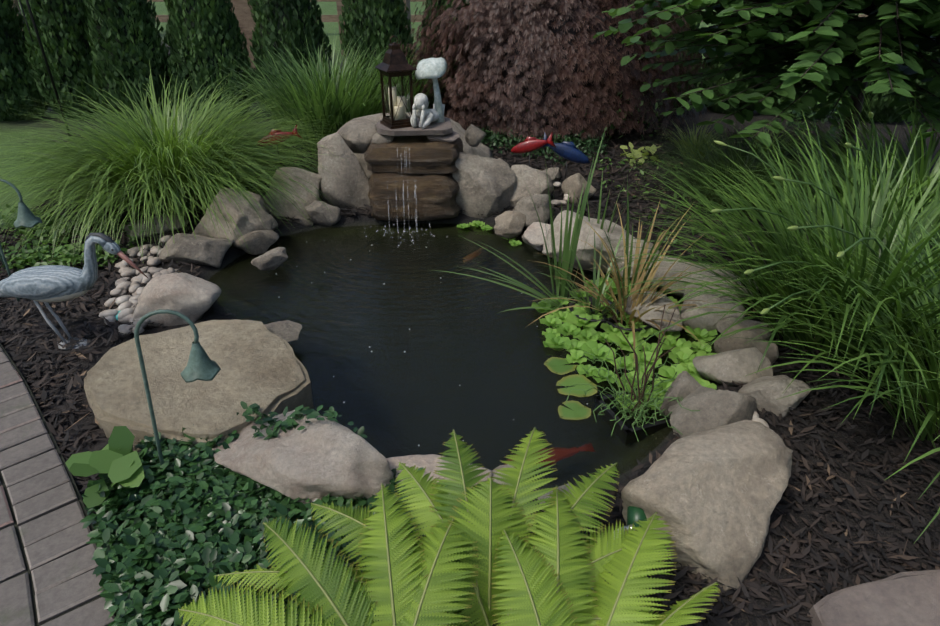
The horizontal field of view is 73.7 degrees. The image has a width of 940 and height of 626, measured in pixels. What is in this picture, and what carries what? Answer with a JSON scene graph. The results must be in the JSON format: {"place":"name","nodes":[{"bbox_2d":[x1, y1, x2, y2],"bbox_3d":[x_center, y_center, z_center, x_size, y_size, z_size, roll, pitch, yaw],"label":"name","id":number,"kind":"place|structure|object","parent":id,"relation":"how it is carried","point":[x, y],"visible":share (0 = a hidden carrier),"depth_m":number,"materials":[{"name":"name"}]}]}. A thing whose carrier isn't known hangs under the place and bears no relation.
{"place":"outdoors","nodes":[
{"label":"outdoors","id":0,"kind":"place"},
{"bbox_2d":[0,343,116,625],"bbox_3d":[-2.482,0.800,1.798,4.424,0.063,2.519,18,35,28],"label":"paver path","id":1,"kind":"structure","parent":0,"point":[50,516],"depth_m":1.95,"materials":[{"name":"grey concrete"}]},
{"bbox_2d":[370,147,447,245],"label":"waterfall water","id":2,"kind":"structure","parent":0,"point":[403,202],"depth_m":4.21,"materials":[{"name":"clear liquid"}]},
{"bbox_2d":[209,223,716,489],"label":"pond water","id":3,"kind":"structure","parent":0,"point":[477,345],"depth_m":3.09,"materials":[{"name":"black liquid"}]},
{"bbox_2d":[236,230,278,254],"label":"rock","id":4,"kind":"object","parent":3,"relation":"on","point":[257,242],"visible":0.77,"depth_m":3.94,"materials":[{"name":"grey stone"}]},
{"bbox_2d":[251,247,287,270],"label":"rock","id":5,"kind":"object","parent":3,"relation":"on","point":[274,258],"visible":1,"depth_m":3.71,"materials":[{"name":"grey stone"}]},
{"bbox_2d":[264,320,301,341],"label":"rock","id":6,"kind":"object","parent":3,"relation":"on","point":[288,330],"visible":0.69,"depth_m":3.00,"materials":[{"name":"grey stone"}]},
{"bbox_2d":[305,200,340,225],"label":"rock","id":7,"kind":"object","parent":3,"relation":"on","point":[321,214],"visible":0.81,"depth_m":4.30,"materials":[{"name":"grey stone"}]},
{"bbox_2d":[434,235,565,311],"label":"grass blades","id":8,"kind":"object","parent":3,"relation":"on","point":[532,290],"visible":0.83,"depth_m":3.30,"materials":[{"name":"green plant"}]},
{"bbox_2d":[494,211,525,238],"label":"rock","id":9,"kind":"object","parent":3,"relation":"on","point":[509,224],"visible":1,"depth_m":4.15,"materials":[{"name":"grey stone"}]},
{"bbox_2d":[513,194,552,226],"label":"rock","id":10,"kind":"object","parent":3,"relation":"on","point":[526,206],"visible":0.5,"depth_m":4.21,"materials":[{"name":"grey stone"}]},
{"bbox_2d":[522,222,550,250],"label":"rock","id":11,"kind":"object","parent":3,"relation":"on","point":[532,235],"visible":0.67,"depth_m":3.98,"materials":[{"name":"grey stone"}]},
{"bbox_2d":[457,220,717,419],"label":"water plants","id":12,"kind":"object","parent":3,"relation":"on","point":[588,336],"visible":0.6,"depth_m":3.00,"materials":[{"name":"green plant"}]},
{"bbox_2d":[625,291,682,331],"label":"rock","id":13,"kind":"object","parent":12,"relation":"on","point":[654,313],"visible":0.71,"depth_m":3.15,"materials":[{"name":"grey stone"}]},
{"bbox_2d":[693,347,772,385],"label":"rock","id":14,"kind":"object","parent":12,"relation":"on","point":[736,366],"visible":0.85,"depth_m":2.69,"materials":[{"name":"grey stone"}]},
{"bbox_2d":[542,210,645,272],"bbox_3d":[0.767,-0.396,3.748,0.610,0.314,0.427,21,36,31],"label":"rock","id":15,"kind":"object","parent":3,"relation":"on","point":[587,260],"visible":0.6,"depth_m":3.65,"materials":[{"name":"grey stone"}]},
{"bbox_2d":[526,131,679,303],"bbox_3d":[0.619,-0.511,3.314,0.723,0.904,0.847,0,30,-1],"label":"pond iris","id":16,"kind":"object","parent":3,"relation":"on","point":[568,255],"visible":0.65,"depth_m":3.28,"materials":[{"name":"green plant"}]},
{"bbox_2d":[533,223,685,324],"bbox_3d":[0.661,-0.069,3.167,0.815,0.525,0.770,-11,32,-18],"label":"grass plant","id":17,"kind":"object","parent":3,"relation":"in","point":[594,301],"visible":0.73,"depth_m":3.29,"materials":[{"name":"green plant"}]},
{"bbox_2d":[558,305,699,441],"bbox_3d":[0.673,0.250,2.523,0.544,0.556,0.575,16,34,25],"label":"aquatic plant","id":18,"kind":"object","parent":3,"relation":"in","point":[615,417],"visible":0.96,"depth_m":2.55,"materials":[{"name":"green plant"}]},
{"bbox_2d":[605,242,658,277],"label":"rock","id":19,"kind":"object","parent":3,"relation":"on","point":[620,265],"visible":0.21,"depth_m":3.54,"materials":[{"name":"grey stone"}]},
{"bbox_2d":[526,201,746,359],"bbox_3d":[0.790,-0.172,3.126,1.099,0.744,1.213,0,30,-1],"label":"grass plant","id":20,"kind":"object","parent":3,"relation":"on","point":[633,329],"visible":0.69,"depth_m":3.19,"materials":[{"name":"brown plant"}]},
{"bbox_2d":[658,371,701,415],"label":"rock","id":21,"kind":"object","parent":3,"relation":"on","point":[684,384],"visible":0.52,"depth_m":2.50,"materials":[{"name":"grey stone"}]},
{"bbox_2d":[630,256,758,298],"bbox_3d":[1.183,-0.165,3.496,0.794,0.208,0.312,13,32,21],"label":"rock","id":22,"kind":"object","parent":3,"relation":"on","point":[662,269],"visible":0.21,"depth_m":3.43,"materials":[{"name":"grey stone"}]},
{"bbox_2d":[680,275,745,330],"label":"rock","id":23,"kind":"object","parent":3,"relation":"on","point":[708,322],"visible":0.6,"depth_m":3.10,"materials":[{"name":"grey stone"}]},
{"bbox_2d":[0,2,939,625],"bbox_3d":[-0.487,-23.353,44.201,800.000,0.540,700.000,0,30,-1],"label":"ground","id":24,"kind":"structure","parent":0,"point":[346,220],"depth_m":2.86,"materials":[{"name":"brown wood"}]},
{"bbox_2d":[0,0,48,120],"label":"arborvitae tree","id":25,"kind":"object","parent":24,"relation":"on","point":[16,80],"visible":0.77,"depth_m":6.62,"materials":[{"name":"green plant"}]},
{"bbox_2d":[19,0,70,135],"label":"bird feeder pole","id":26,"kind":"object","parent":24,"relation":"on","point":[42,50],"visible":0.76,"depth_m":5.74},
{"bbox_2d":[18,0,112,119],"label":"arborvitae tree","id":27,"kind":"object","parent":24,"relation":"on","point":[61,25],"visible":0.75,"depth_m":6.53,"materials":[{"name":"green plant"}]},
{"bbox_2d":[82,0,172,122],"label":"arborvitae tree","id":28,"kind":"object","parent":24,"relation":"on","point":[124,37],"visible":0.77,"depth_m":6.40,"materials":[{"name":"green plant"}]},
{"bbox_2d":[163,0,256,121],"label":"arborvitae tree","id":29,"kind":"object","parent":24,"relation":"on","point":[199,34],"visible":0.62,"depth_m":6.46,"materials":[{"name":"green plant"}]},
{"bbox_2d":[80,412,447,625],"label":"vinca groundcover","id":30,"kind":"object","parent":24,"relation":"on","point":[184,520],"visible":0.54,"depth_m":1.89,"materials":[{"name":"green plant"}]},
{"bbox_2d":[65,426,164,508],"bbox_3d":[-1.184,0.517,2.081,0.283,0.200,0.304,0,30,-1],"label":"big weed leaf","id":31,"kind":"object","parent":30,"relation":"on","point":[115,459],"visible":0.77,"depth_m":2.04,"materials":[{"name":"green plant"}]},
{"bbox_2d":[247,0,331,115],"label":"arborvitae tree","id":32,"kind":"object","parent":24,"relation":"on","point":[284,22],"visible":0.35,"depth_m":6.48,"materials":[{"name":"green plant"}]},
{"bbox_2d":[225,0,411,68],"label":"brick wall","id":33,"kind":"structure","parent":24,"relation":"on","point":[243,14],"depth_m":9.57,"materials":[{"name":"brown wood"}]},
{"bbox_2d":[178,484,477,625],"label":"fern","id":34,"kind":"object","parent":24,"relation":"on","point":[420,598],"visible":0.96,"depth_m":1.58,"materials":[{"name":"green plant"}]},
{"bbox_2d":[338,0,419,112],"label":"arborvitae tree","id":35,"kind":"object","parent":24,"relation":"on","point":[379,23],"visible":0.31,"depth_m":6.29,"materials":[{"name":"green plant"}]},
{"bbox_2d":[300,32,459,113],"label":"grass","id":36,"kind":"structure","parent":24,"relation":"on","point":[417,91],"depth_m":6.15,"materials":[{"name":"green plant"}]},
{"bbox_2d":[12,0,867,30],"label":"fence","id":37,"kind":"object","parent":24,"relation":"on","point":[324,18],"visible":0.02,"depth_m":13.57,"materials":[{"name":"brown wood"}]},
{"bbox_2d":[419,0,490,118],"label":"arborvitae tree","id":38,"kind":"object","parent":24,"relation":"on","point":[439,3],"visible":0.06,"depth_m":6.37,"materials":[{"name":"green plant"}]},
{"bbox_2d":[0,124,939,625],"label":"mulch chips","id":39,"kind":"object","parent":24,"relation":"on","point":[792,604],"depth_m":2.40,"materials":[{"name":"brown wood"}]},
{"bbox_2d":[0,179,41,301],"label":"path light","id":40,"kind":"object","parent":39,"relation":"on","point":[27,217],"visible":0.96,"depth_m":3.05,"materials":[{"name":"metal"}]},
{"bbox_2d":[0,204,146,272],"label":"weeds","id":41,"kind":"object","parent":39,"relation":"on","point":[67,256],"visible":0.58,"depth_m":3.84,"materials":[{"name":"green plant"}]},
{"bbox_2d":[0,233,147,349],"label":"heron statue","id":42,"kind":"object","parent":39,"relation":"on","point":[45,284],"visible":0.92,"depth_m":2.75,"materials":[{"name":"paint"}]},
{"bbox_2d":[99,235,177,334],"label":"pebbles","id":43,"kind":"object","parent":39,"relation":"on","point":[124,302],"visible":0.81,"depth_m":3.39,"materials":[{"name":"grey stone"}]},
{"bbox_2d":[121,215,188,238],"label":"rock","id":44,"kind":"object","parent":39,"relation":"on","point":[176,222],"visible":0.48,"depth_m":4.09,"materials":[{"name":"grey stone"}]},
{"bbox_2d":[0,60,346,263],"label":"fountain grass","id":45,"kind":"object","parent":39,"relation":"on","point":[121,167],"depth_m":4.25,"materials":[{"name":"green plant"}]},
{"bbox_2d":[133,272,220,326],"bbox_3d":[-1.476,-0.074,3.232,0.402,0.307,0.382,0,30,-1],"label":"rock","id":46,"kind":"object","parent":39,"relation":"on","point":[192,298],"visible":0.9,"depth_m":3.09,"materials":[{"name":"grey stone"}]},
{"bbox_2d":[134,310,220,464],"bbox_3d":[-0.923,0.320,2.054,0.232,0.741,0.120,-3,27,-13],"label":"path light","id":47,"kind":"object","parent":39,"relation":"on","point":[202,365],"visible":1,"depth_m":1.96,"materials":[{"name":"metal"}]},
{"bbox_2d":[159,233,233,267],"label":"rock","id":48,"kind":"object","parent":39,"relation":"on","point":[199,249],"visible":0.9,"depth_m":3.71,"materials":[{"name":"grey stone"}]},
{"bbox_2d":[84,319,313,451],"bbox_3d":[-1.106,0.304,2.595,0.784,0.170,0.934,-23,37,-34],"label":"flagstone","id":49,"kind":"object","parent":39,"relation":"on","point":[260,364],"visible":0.73,"depth_m":2.50,"materials":[{"name":"beige stone"}]},
{"bbox_2d":[154,155,287,214],"bbox_3d":[-1.645,-0.805,4.159,0.652,0.467,0.813,16,34,26],"label":"rock","id":50,"kind":"object","parent":39,"relation":"on","point":[249,189],"depth_m":4.19,"materials":[{"name":"grey stone"}]},
{"bbox_2d":[192,187,277,249],"bbox_3d":[-1.525,-0.590,4.062,0.521,0.435,0.403,12,32,20],"label":"rock","id":51,"kind":"object","parent":39,"relation":"on","point":[250,221],"visible":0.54,"depth_m":3.91,"materials":[{"name":"grey stone"}]},
{"bbox_2d":[257,124,301,165],"bbox_3d":[-1.427,-1.181,4.771,0.342,0.506,0.050,-7,31,-11],"label":"fish ornament","id":52,"kind":"object","parent":39,"relation":"on","point":[284,134],"visible":0.56,"depth_m":4.67,"materials":[{"name":"ceramic"}]},
{"bbox_2d":[262,167,321,226],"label":"rock","id":53,"kind":"object","parent":39,"relation":"on","point":[309,198],"visible":0.58,"depth_m":4.33,"materials":[{"name":"grey stone"}]},
{"bbox_2d":[212,410,393,504],"bbox_3d":[-0.583,0.561,2.148,0.646,0.388,0.361,24,37,35],"label":"rock","id":54,"kind":"object","parent":39,"relation":"on","point":[313,459],"visible":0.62,"depth_m":2.02,"materials":[{"name":"grey stone"}]},
{"bbox_2d":[240,401,366,439],"bbox_3d":[-0.604,0.401,2.203,0.553,0.218,0.212,8,31,13],"label":"vinca on rock","id":55,"kind":"object","parent":54,"relation":"on","point":[289,422],"visible":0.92,"depth_m":2.19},
{"bbox_2d":[205,28,429,153],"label":"grass","id":56,"kind":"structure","parent":39,"relation":"on","point":[347,103],"depth_m":5.61,"materials":[{"name":"green plant"}]},
{"bbox_2d":[317,132,369,209],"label":"rock","id":57,"kind":"object","parent":39,"relation":"on","point":[348,185],"visible":0.69,"depth_m":4.42,"materials":[{"name":"grey stone"}]},
{"bbox_2d":[368,173,460,221],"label":"rock","id":58,"kind":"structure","parent":39,"relation":"on","point":[435,195],"depth_m":4.27,"materials":[{"name":"brown stone"}]},
{"bbox_2d":[364,135,462,174],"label":"waterfall","id":59,"kind":"structure","parent":58,"relation":"on","point":[424,155],"depth_m":4.27,"materials":[{"name":"brown stone"}]},
{"bbox_2d":[336,120,376,153],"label":"rock","id":60,"kind":"object","parent":59,"relation":"on","point":[356,135],"visible":0.77,"depth_m":4.50,"materials":[{"name":"grey stone"}]},
{"bbox_2d":[372,132,394,143],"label":"rock","id":61,"kind":"object","parent":59,"relation":"on","point":[377,138],"visible":0.67,"depth_m":4.32,"materials":[{"name":"grey stone"}]},
{"bbox_2d":[376,117,452,135],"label":"stone slab","id":62,"kind":"structure","parent":59,"relation":"on","point":[442,128],"depth_m":4.27,"materials":[{"name":"grey stone"}]},
{"bbox_2d":[375,36,416,128],"bbox_3d":[-0.498,-1.564,4.237,0.218,0.572,0.218,-15,33,-24],"label":"lantern","id":63,"kind":"object","parent":62,"relation":"on","point":[394,64],"visible":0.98,"depth_m":4.23,"materials":[{"name":"brown metal"}]},
{"bbox_2d":[410,93,444,128],"bbox_3d":[-0.290,-1.438,4.371,0.167,0.223,0.390,11,32,18],"label":"girl statue","id":64,"kind":"object","parent":62,"relation":"on","point":[424,114],"visible":0.98,"depth_m":4.26,"materials":[{"name":"stone"}]},
{"bbox_2d":[415,57,446,122],"bbox_3d":[-0.267,-1.550,4.363,0.204,0.424,0.221,-11,32,-18],"label":"mushroom statue","id":65,"kind":"object","parent":62,"relation":"on","point":[433,69],"visible":0.98,"depth_m":4.26,"materials":[{"name":"stone"}]},
{"bbox_2d":[427,131,460,141],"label":"rock","id":66,"kind":"object","parent":59,"relation":"on","point":[453,136],"visible":0.6,"depth_m":4.32,"materials":[{"name":"stone"}]},
{"bbox_2d":[465,124,485,146],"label":"rock","id":67,"kind":"object","parent":59,"relation":"on","point":[474,136],"visible":1,"depth_m":4.45,"materials":[{"name":"grey stone"}]},
{"bbox_2d":[345,112,492,178],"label":"rock","id":68,"kind":"structure","parent":39,"relation":"on","point":[481,150],"depth_m":4.97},
{"bbox_2d":[386,454,491,496],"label":"rock","id":69,"kind":"object","parent":39,"relation":"on","point":[429,462],"visible":0.21,"depth_m":2.12,"materials":[{"name":"grey stone"}]},
{"bbox_2d":[213,427,671,625],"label":"fern","id":70,"kind":"object","parent":39,"relation":"on","point":[487,514],"visible":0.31,"depth_m":1.71,"materials":[{"name":"green plant"}]},
{"bbox_2d":[452,152,515,218],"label":"rock","id":71,"kind":"object","parent":39,"relation":"on","point":[486,186],"visible":0.6,"depth_m":4.39,"materials":[{"name":"grey stone"}]},
{"bbox_2d":[492,464,522,509],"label":"rock","id":72,"kind":"object","parent":39,"relation":"on","point":[498,476],"visible":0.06,"depth_m":2.15,"materials":[{"name":"grey stone"}]},
{"bbox_2d":[510,165,553,208],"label":"rock","id":73,"kind":"object","parent":39,"relation":"on","point":[528,177],"visible":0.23,"depth_m":4.51,"materials":[{"name":"grey stone"}]},
{"bbox_2d":[511,133,556,165],"bbox_3d":[0.473,-1.134,4.721,0.340,0.474,0.050,4,30,8],"label":"fish ornament","id":74,"kind":"object","parent":39,"relation":"on","point":[529,144],"visible":0.94,"depth_m":4.64,"materials":[{"name":"ceramic"}]},
{"bbox_2d":[467,120,609,165],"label":"plants","id":75,"kind":"object","parent":39,"relation":"on","point":[537,154],"visible":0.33,"depth_m":5.73,"materials":[{"name":"green plant"}]},
{"bbox_2d":[542,167,560,181],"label":"rock","id":76,"kind":"object","parent":39,"relation":"on","point":[554,174],"visible":0.38,"depth_m":5.00,"materials":[{"name":"grey stone"}]},
{"bbox_2d":[551,182,569,205],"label":"pebbles","id":77,"kind":"object","parent":39,"relation":"on","point":[560,202],"visible":0.21,"depth_m":4.58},
{"bbox_2d":[538,131,589,178],"bbox_3d":[0.693,-1.119,4.701,0.404,0.470,0.059,2,30,4],"label":"fish ornament","id":78,"kind":"object","parent":39,"relation":"on","point":[570,151],"visible":0.96,"depth_m":4.63,"materials":[{"name":"ceramic"}]},
{"bbox_2d":[538,483,593,524],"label":"rock","id":79,"kind":"object","parent":39,"relation":"on","point":[565,487],"visible":0.04,"depth_m":2.05,"materials":[{"name":"grey stone"}]},
{"bbox_2d":[561,173,595,203],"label":"rock","id":80,"kind":"object","parent":39,"relation":"on","point":[576,181],"visible":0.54,"depth_m":4.60,"materials":[{"name":"grey stone"}]},
{"bbox_2d":[491,485,719,625],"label":"fern","id":81,"kind":"object","parent":39,"relation":"on","point":[542,594],"visible":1,"depth_m":1.59,"materials":[{"name":"green plant"}]},
{"bbox_2d":[587,506,647,595],"bbox_3d":[0.383,0.751,1.772,0.110,0.142,0.574,17,34,26],"label":"garden light","id":82,"kind":"object","parent":39,"relation":"on","point":[635,515],"visible":0.12,"depth_m":1.91,"materials":[{"name":"green metal"}]},
{"bbox_2d":[620,142,660,166],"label":"plant","id":83,"kind":"object","parent":39,"relation":"on","point":[636,156],"visible":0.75,"depth_m":5.53,"materials":[{"name":"green plant"}]},
{"bbox_2d":[593,153,731,263],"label":"bed weeds","id":84,"kind":"object","parent":39,"relation":"on","point":[662,205],"visible":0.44,"depth_m":4.65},
{"bbox_2d":[657,121,729,161],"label":"ornamental grass","id":85,"kind":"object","parent":39,"relation":"on","point":[692,138],"depth_m":5.58,"materials":[{"name":"green plant"}]},
{"bbox_2d":[621,420,792,591],"bbox_3d":[0.798,0.602,2.049,0.390,0.408,0.590,24,37,35],"label":"rock","id":86,"kind":"object","parent":39,"relation":"on","point":[712,497],"visible":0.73,"depth_m":1.89,"materials":[{"name":"beige stone"}]},
{"bbox_2d":[668,386,756,437],"bbox_3d":[0.957,0.377,2.461,0.424,0.223,0.279,-24,37,-35],"label":"rock","id":87,"kind":"object","parent":39,"relation":"on","point":[717,408],"visible":0.62,"depth_m":2.37,"materials":[{"name":"grey stone"}]},
{"bbox_2d":[608,115,858,225],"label":"fine grass","id":88,"kind":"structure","parent":39,"relation":"on","point":[735,157],"depth_m":4.58,"materials":[{"name":"green plant"}]},
{"bbox_2d":[716,317,772,339],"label":"rock","id":89,"kind":"object","parent":39,"relation":"on","point":[723,325],"visible":0.5,"depth_m":2.99,"materials":[{"name":"grey stone"}]},
{"bbox_2d":[752,410,768,426],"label":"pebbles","id":90,"kind":"object","parent":39,"relation":"on","point":[757,418],"depth_m":2.43,"materials":[{"name":"beige stone"}]},
{"bbox_2d":[735,127,794,155],"bbox_3d":[2.649,-1.535,5.612,0.611,0.280,0.638,0,30,-1],"label":"variegated tuft","id":91,"kind":"object","parent":39,"relation":"on","point":[774,140],"visible":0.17,"depth_m":5.64,"materials":[{"name":"green plant"}]},
{"bbox_2d":[593,0,939,167],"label":"dogwood tree","id":92,"kind":"object","parent":39,"relation":"on","point":[835,49],"visible":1,"depth_m":4.08,"materials":[{"name":"green plant"}]},
{"bbox_2d":[597,108,939,436],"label":"daylily clump","id":93,"kind":"object","parent":39,"relation":"on","point":[834,217],"visible":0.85,"depth_m":2.89,"materials":[{"name":"green plant"}]},
{"bbox_2d":[738,375,810,417],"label":"rock","id":94,"kind":"object","parent":39,"relation":"on","point":[765,392],"visible":0.67,"depth_m":2.51,"materials":[{"name":"grey stone"}]},
{"bbox_2d":[711,112,888,314],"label":"daylily buds","id":95,"kind":"object","parent":39,"relation":"on","point":[840,254],"visible":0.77,"depth_m":2.59,"materials":[{"name":"green plant"}]},
{"bbox_2d":[714,75,939,256],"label":"daylily clump","id":96,"kind":"object","parent":39,"relation":"on","point":[921,165],"visible":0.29,"depth_m":3.91,"materials":[{"name":"green plant"}]},
{"bbox_2d":[717,194,939,542],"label":"daylily clump","id":97,"kind":"object","parent":39,"relation":"on","point":[928,425],"visible":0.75,"depth_m":2.42,"materials":[{"name":"green plant"}]},
{"bbox_2d":[807,570,939,625],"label":"rock","id":98,"kind":"object","parent":39,"relation":"on","point":[911,598],"visible":0.98,"depth_m":1.74,"materials":[{"name":"stone"}]},
{"bbox_2d":[400,0,716,140],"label":"japanese maple tree","id":99,"kind":"object","parent":24,"relation":"on","point":[547,60],"visible":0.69,"depth_m":5.76,"materials":[{"name":"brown plant"}]},
{"bbox_2d":[580,0,643,117],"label":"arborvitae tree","id":100,"kind":"object","parent":24,"relation":"on","point":[642,66],"depth_m":6.70,"materials":[{"name":"green plant"}]},
{"bbox_2d":[601,82,668,139],"bbox_3d":[1.731,-2.296,6.718,0.770,0.520,2.238,4,30,7],"label":"perennial shrub","id":101,"kind":"object","parent":24,"relation":"on","point":[644,122],"visible":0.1,"depth_m":5.99,"materials":[{"name":"green plant"}]},
{"bbox_2d":[641,1,703,116],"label":"shrub","id":102,"kind":"object","parent":24,"relation":"on","point":[695,26],"visible":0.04,"depth_m":6.74,"materials":[{"name":"green plant"}]},
{"bbox_2d":[698,10,774,114],"bbox_3d":[3.041,-3.604,6.622,0.912,2.879,0.850,21,36,32],"label":"arborvitae tree","id":103,"kind":"object","parent":24,"relation":"on","point":[716,108],"visible":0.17,"depth_m":7.03,"materials":[{"name":"green plant"}]},
{"bbox_2d":[714,325,778,364],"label":"rock","id":104,"kind":"object","parent":24,"relation":"on","point":[730,343],"visible":0.42,"depth_m":2.84,"materials":[{"name":"grey stone"}]},
{"bbox_2d":[772,89,850,147],"bbox_3d":[3.501,-2.084,6.391,0.822,0.438,2.058,11,32,19],"label":"perennial shrub","id":105,"kind":"object","parent":24,"relation":"on","point":[811,115],"visible":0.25,"depth_m":6.06,"materials":[{"name":"green plant"}]},
{"bbox_2d":[768,0,858,118],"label":"arborvitae tree","id":106,"kind":"object","parent":24,"relation":"on","point":[820,106],"visible":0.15,"depth_m":6.82,"materials":[{"name":"green plant"}]},
{"bbox_2d":[846,15,939,122],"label":"arborvitae tree","id":107,"kind":"object","parent":24,"relation":"on","point":[879,105],"visible":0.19,"depth_m":6.64,"materials":[{"name":"green plant"}]}
]}

